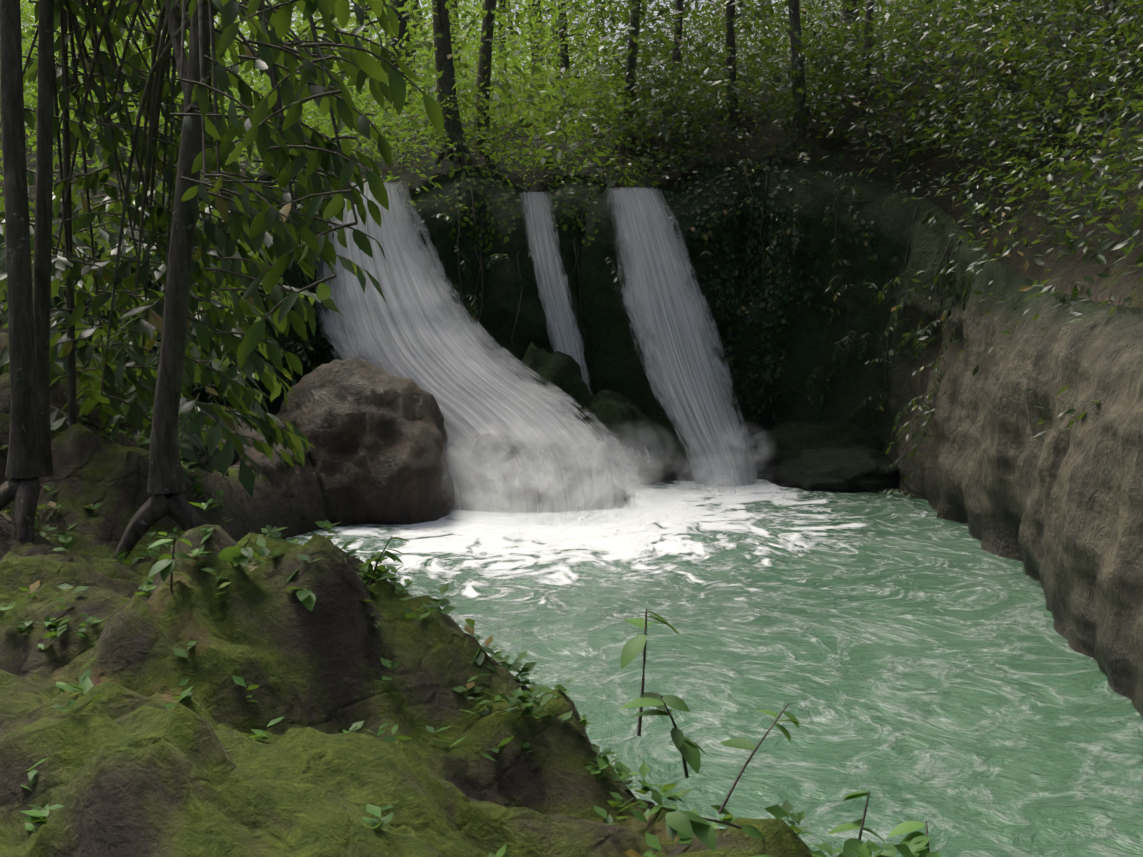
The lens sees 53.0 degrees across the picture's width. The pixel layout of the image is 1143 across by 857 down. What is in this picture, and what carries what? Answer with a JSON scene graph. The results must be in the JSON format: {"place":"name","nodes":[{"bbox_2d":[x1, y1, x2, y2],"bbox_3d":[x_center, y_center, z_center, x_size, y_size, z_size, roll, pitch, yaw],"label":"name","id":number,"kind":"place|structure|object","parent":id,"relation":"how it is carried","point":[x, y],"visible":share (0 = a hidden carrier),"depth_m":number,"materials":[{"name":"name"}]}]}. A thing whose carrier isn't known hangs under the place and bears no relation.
{"place":"outdoors","nodes":[
{"label":"outdoors","id":0,"kind":"place"},
{"bbox_2d":[20,0,938,132],"label":"sky","id":1,"kind":"structure","parent":0,"point":[773,1],"materials":[{"name":"white"}]},
{"bbox_2d":[0,0,1142,856],"bbox_3d":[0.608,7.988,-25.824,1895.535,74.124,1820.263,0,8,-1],"label":"ground","id":2,"kind":"structure","parent":0,"point":[132,766],"depth_m":4.18,"materials":[{"name":"green plant"}]},
{"bbox_2d":[0,0,667,323],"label":"leaves","id":3,"kind":"object","parent":2,"relation":"on","point":[500,85],"visible":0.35,"depth_m":22.04,"materials":[{"name":"green plant"}]},
{"bbox_2d":[0,343,939,856],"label":"leaves","id":4,"kind":"object","parent":2,"relation":"on","point":[684,825],"visible":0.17,"depth_m":4.01,"materials":[{"name":"green plant"}]},
{"bbox_2d":[0,0,1117,852],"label":"trees","id":5,"kind":"object","parent":2,"relation":"on","point":[28,464],"visible":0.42,"depth_m":6.41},
{"bbox_2d":[23,0,443,430],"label":"leaves","id":6,"kind":"object","parent":5,"relation":"attached to","point":[252,227],"visible":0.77,"depth_m":5.75,"materials":[{"name":"green plant"}]},
{"bbox_2d":[0,0,1142,497],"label":"dark leaves","id":7,"kind":"object","parent":2,"relation":"on","point":[826,34],"visible":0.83,"depth_m":19.37,"materials":[{"name":"green plant"}]},
{"bbox_2d":[283,478,1142,856],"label":"pool","id":8,"kind":"structure","parent":2,"relation":"on","point":[903,656],"depth_m":10.82,"materials":[{"name":"liquid"}]},
{"bbox_2d":[179,411,228,475],"bbox_3d":[-5.707,0.780,14.653,2.550,2.264,2.907,0,8,-1],"label":"boulder","id":9,"kind":"object","parent":8,"relation":"in","point":[207,462],"visible":0.02,"depth_m":14.51,"materials":[{"name":"stone"}]},
{"bbox_2d":[207,411,310,520],"bbox_3d":[-5.069,0.989,16.542,3.066,2.582,2.577,0,8,-1],"label":"boulder","id":10,"kind":"object","parent":8,"relation":"in","point":[275,471],"visible":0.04,"depth_m":15.72,"materials":[{"name":"brown stone"}]},
{"bbox_2d":[275,357,456,525],"bbox_3d":[-3.409,0.749,17.778,3.314,3.770,3.267,0,8,-1],"label":"boulder","id":11,"kind":"object","parent":8,"relation":"in","point":[376,437],"visible":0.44,"depth_m":16.56,"materials":[{"name":"brown stone"}]},
{"bbox_2d":[606,187,757,485],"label":"waterfall","id":12,"kind":"object","parent":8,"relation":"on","point":[667,366],"visible":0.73,"depth_m":19.60,"materials":[{"name":"white liquid"}]},
{"bbox_2d":[0,159,1142,717],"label":"cliff","id":13,"kind":"structure","parent":0,"point":[1056,509],"depth_m":19.09,"materials":[{"name":"brown stone"}]},
{"bbox_2d":[318,182,628,509],"bbox_3d":[-1.928,-1.391,18.500,6.102,5.366,2.247,6,10,36],"label":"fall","id":14,"kind":"object","parent":13,"relation":"on","point":[416,336],"visible":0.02,"depth_m":18.83,"materials":[{"name":"white liquid"}]},
{"bbox_2d":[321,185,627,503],"bbox_3d":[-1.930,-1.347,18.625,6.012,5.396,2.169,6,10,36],"label":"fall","id":15,"kind":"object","parent":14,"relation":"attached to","point":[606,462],"depth_m":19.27,"materials":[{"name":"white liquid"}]},
{"bbox_2d":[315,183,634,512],"bbox_3d":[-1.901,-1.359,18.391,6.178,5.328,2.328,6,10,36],"label":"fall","id":16,"kind":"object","parent":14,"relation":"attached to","point":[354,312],"visible":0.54,"depth_m":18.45,"materials":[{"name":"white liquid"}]},
{"bbox_2d":[501,341,594,427],"bbox_3d":[-0.555,0.111,20.187,2.378,3.282,1.957,0,8,-1],"label":"boulder","id":17,"kind":"object","parent":13,"relation":"attached to","point":[560,370],"visible":0.19,"depth_m":19.62,"materials":[{"name":"stone"}]},
{"bbox_2d":[520,192,591,394],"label":"waterfall","id":18,"kind":"object","parent":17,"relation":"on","point":[559,291],"visible":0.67,"depth_m":20.04,"materials":[{"name":"white liquid"}]},
{"bbox_2d":[577,390,675,484],"bbox_3d":[0.765,0.552,20.117,2.360,2.451,1.909,0,8,-1],"label":"boulder","id":19,"kind":"object","parent":13,"relation":"attached to","point":[610,410],"visible":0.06,"depth_m":19.47,"materials":[{"name":"grey stone"}]},
{"bbox_2d":[652,416,701,480],"bbox_3d":[1.704,0.627,20.383,1.877,1.720,1.448,0,8,-1],"label":"boulder","id":20,"kind":"object","parent":13,"relation":"attached to","point":[661,422],"visible":0.06,"depth_m":19.88,"materials":[{"name":"grey stone"}]},
{"bbox_2d":[742,418,883,479],"bbox_3d":[4.479,0.649,20.672,3.300,1.788,2.344,0,8,-1],"label":"boulder","id":21,"kind":"object","parent":13,"relation":"attached to","point":[792,438],"visible":0.17,"depth_m":19.82,"materials":[{"name":"grey stone"}]},
{"bbox_2d":[764,447,899,491],"bbox_3d":[4.714,0.836,19.929,2.901,1.175,2.523,0,8,-1],"label":"boulder","id":22,"kind":"object","parent":13,"relation":"attached to","point":[856,469],"visible":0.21,"depth_m":18.95,"materials":[{"name":"grey stone"}]},
{"bbox_2d":[440,409,775,526],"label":"mist","id":23,"kind":"structure","parent":0,"point":[484,446],"depth_m":17.06,"materials":[{"name":"white liquid"}]}
]}

